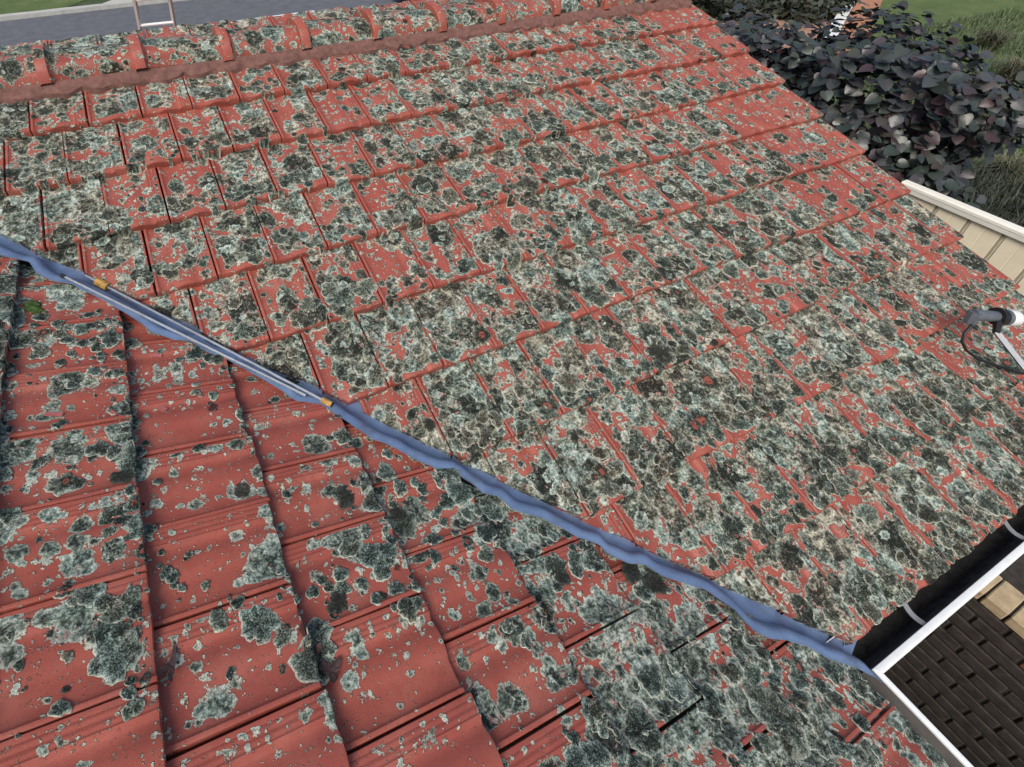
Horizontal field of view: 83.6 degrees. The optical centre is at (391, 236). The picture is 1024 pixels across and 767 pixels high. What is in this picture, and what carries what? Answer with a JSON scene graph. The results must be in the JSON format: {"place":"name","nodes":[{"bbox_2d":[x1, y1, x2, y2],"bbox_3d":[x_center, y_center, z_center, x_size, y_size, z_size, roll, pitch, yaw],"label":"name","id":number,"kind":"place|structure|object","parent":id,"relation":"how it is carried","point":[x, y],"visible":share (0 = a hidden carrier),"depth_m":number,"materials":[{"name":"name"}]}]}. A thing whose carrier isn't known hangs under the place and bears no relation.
{"place":"outdoors","nodes":[
{"label":"outdoors","id":0,"kind":"place"},
{"bbox_2d":[0,0,83,14],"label":"lawn","id":1,"kind":"structure","parent":0,"point":[11,6],"depth_m":18.91,"materials":[{"name":"green plant"}]},
{"bbox_2d":[105,0,128,2],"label":"pavement","id":2,"kind":"structure","parent":0,"point":[110,1],"depth_m":19.51,"materials":[{"name":"concrete"}]},
{"bbox_2d":[0,0,404,45],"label":"road","id":3,"kind":"structure","parent":0,"point":[84,24],"depth_m":17.82,"materials":[{"name":"grey asphalt"}]},
{"bbox_2d":[69,0,903,129],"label":"ground","id":4,"kind":"structure","parent":0,"point":[87,2],"depth_m":18.96,"materials":[{"name":"green soil"}]},
{"bbox_2d":[0,0,183,20],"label":"kerb","id":5,"kind":"structure","parent":4,"relation":"on","point":[56,11],"depth_m":18.16,"materials":[{"name":"concrete"}]},
{"bbox_2d":[133,0,176,29],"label":"ladder","id":6,"kind":"object","parent":4,"relation":"on","point":[138,20],"visible":0.16,"depth_m":6.18,"materials":[{"name":"metal"}]},
{"bbox_2d":[690,0,722,15],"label":"bush","id":7,"kind":"object","parent":4,"relation":"on","point":[700,4],"visible":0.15,"depth_m":17.79,"materials":[{"name":"green plant"}]},
{"bbox_2d":[705,0,814,24],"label":"bush","id":8,"kind":"object","parent":4,"relation":"on","point":[758,8],"visible":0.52,"depth_m":17.16,"materials":[{"name":"green plant"}]},
{"bbox_2d":[767,0,860,24],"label":"bush","id":9,"kind":"object","parent":4,"relation":"on","point":[809,10],"visible":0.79,"depth_m":17.04,"materials":[{"name":"green plant"}]},
{"bbox_2d":[826,0,881,53],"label":"garden edging","id":10,"kind":"object","parent":4,"relation":"on","point":[869,3],"visible":0.29,"depth_m":17.45,"materials":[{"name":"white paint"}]},
{"bbox_2d":[899,154,1023,276],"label":"tall grass","id":11,"kind":"structure","parent":4,"relation":"on","point":[998,209],"depth_m":8.65,"materials":[{"name":"green plant"}]},
{"bbox_2d":[723,17,830,54],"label":"patio","id":12,"kind":"structure","parent":0,"point":[782,22],"depth_m":17.10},
{"bbox_2d":[767,0,1023,220],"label":"lawn","id":13,"kind":"structure","parent":0,"point":[944,9],"depth_m":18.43,"materials":[{"name":"green plant"}]},
{"bbox_2d":[959,20,1023,52],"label":"grass clump","id":14,"kind":"object","parent":13,"relation":"on","point":[994,39],"visible":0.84,"depth_m":14.97,"materials":[{"name":"plant"}]},
{"bbox_2d":[968,147,1023,186],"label":"grass clump","id":15,"kind":"object","parent":13,"relation":"on","point":[1014,165],"visible":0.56,"depth_m":9.22,"materials":[{"name":"plant"}]},
{"bbox_2d":[979,106,1023,141],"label":"grass clump","id":16,"kind":"object","parent":13,"relation":"on","point":[1004,135],"visible":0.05,"depth_m":10.62,"materials":[{"name":"plant"}]},
{"bbox_2d":[980,47,1023,85],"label":"grass clump","id":17,"kind":"object","parent":13,"relation":"on","point":[1013,69],"visible":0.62,"depth_m":13.03,"materials":[{"name":"plant"}]},
{"bbox_2d":[999,554,1023,594],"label":"soil bed","id":18,"kind":"object","parent":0,"point":[1012,574],"depth_m":4.38,"materials":[{"name":"brown soil"}]},
{"bbox_2d":[715,0,1023,213],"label":"shrub","id":19,"kind":"object","parent":18,"relation":"on","point":[952,101],"visible":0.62,"depth_m":5.96,"materials":[{"name":"black plant"}]},
{"bbox_2d":[901,180,1023,294],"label":"fence","id":20,"kind":"object","parent":18,"relation":"on","point":[983,233],"visible":0.19,"depth_m":5.29,"materials":[{"name":"beige wood"}]},
{"label":"path","id":21,"kind":"structure","parent":0,"visible":0},
{"bbox_2d":[0,0,1023,766],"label":"house","id":22,"kind":"structure","parent":21,"relation":"on","point":[672,416],"depth_m":2.23,"materials":[{"name":"tile"}]},
{"bbox_2d":[22,300,44,313],"bbox_3d":[-1.308,0.269,2.045,0.098,0.024,0.059,38,45,7],"label":"moss","id":23,"kind":"object","parent":22,"relation":"on","point":[32,306],"visible":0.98,"depth_m":2.04,"materials":[{"name":"green plant"}]},
{"bbox_2d":[44,412,63,416],"bbox_3d":[-1.026,0.541,1.694,0.052,0.004,0.015,6,29,-17],"label":"tile flake","id":24,"kind":"object","parent":22,"relation":"on","point":[59,414],"visible":1,"depth_m":1.69,"materials":[{"name":"red tile"}]},
{"bbox_2d":[149,354,161,356],"bbox_3d":[-0.860,0.436,2.035,0.044,0.004,0.013,5,52,-24],"label":"tile flake","id":25,"kind":"object","parent":22,"relation":"on","point":[155,355],"visible":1,"depth_m":2.03,"materials":[{"name":"red tile"}]},
{"bbox_2d":[158,405,167,412],"bbox_3d":[-0.757,0.572,1.847,0.024,0.010,0.020,16,38,20],"label":"tile flake","id":26,"kind":"object","parent":22,"relation":"on","point":[162,408],"visible":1,"depth_m":1.85,"materials":[{"name":"red tile"}]},
{"bbox_2d":[157,641,175,681],"bbox_3d":[-0.506,0.955,1.246,0.048,0.015,0.100,2,13,-12],"label":"dead leaf","id":27,"kind":"object","parent":22,"relation":"on","point":[170,665],"visible":1,"depth_m":1.24,"materials":[{"name":"brown plant"}]},
{"bbox_2d":[60,273,305,396],"bbox_3d":[-0.802,0.367,2.111,1.039,0.290,0.016,12,37,16],"label":"metal rod","id":28,"kind":"object","parent":22,"relation":"on","point":[63,276],"visible":1,"depth_m":2.10,"materials":[{"name":"silver metal"}]},
{"bbox_2d":[85,274,332,406],"bbox_3d":[-0.732,0.390,2.158,1.123,0.252,0.034,14,38,19],"label":"metal rod","id":29,"kind":"object","parent":22,"relation":"on","point":[102,284],"visible":1,"depth_m":2.15,"materials":[{"name":"silver metal"}]},
{"bbox_2d":[285,377,298,383],"bbox_3d":[-0.386,0.562,2.150,0.072,0.024,0.052,4,31,-29],"label":"moss","id":30,"kind":"object","parent":22,"relation":"on","point":[293,380],"visible":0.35,"depth_m":2.15,"materials":[{"name":"green plant"}]},
{"bbox_2d":[313,642,321,654],"bbox_3d":[-0.184,1.035,1.358,0.068,0.012,0.076,16,49,-15],"label":"dead leaf","id":31,"kind":"object","parent":22,"relation":"on","point":[317,648],"visible":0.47,"depth_m":1.37,"materials":[{"name":"brown plant"}]},
{"bbox_2d":[319,658,340,683],"bbox_3d":[-0.144,1.049,1.346,0.058,0.010,0.065,0,15,-23],"label":"dead leaf","id":32,"kind":"object","parent":22,"relation":"on","point":[329,669],"visible":1,"depth_m":1.35,"materials":[{"name":"brown plant"}]},
{"bbox_2d":[960,307,1023,374],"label":"satellite receiver","id":33,"kind":"object","parent":22,"relation":"attached to","point":[997,318],"visible":1,"depth_m":2.61,"materials":[{"name":"black plastic"}]},
{"bbox_2d":[884,575,1023,766],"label":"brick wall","id":34,"kind":"structure","parent":21,"relation":"on","point":[956,678],"depth_m":3.51,"materials":[{"name":"brown brick"}]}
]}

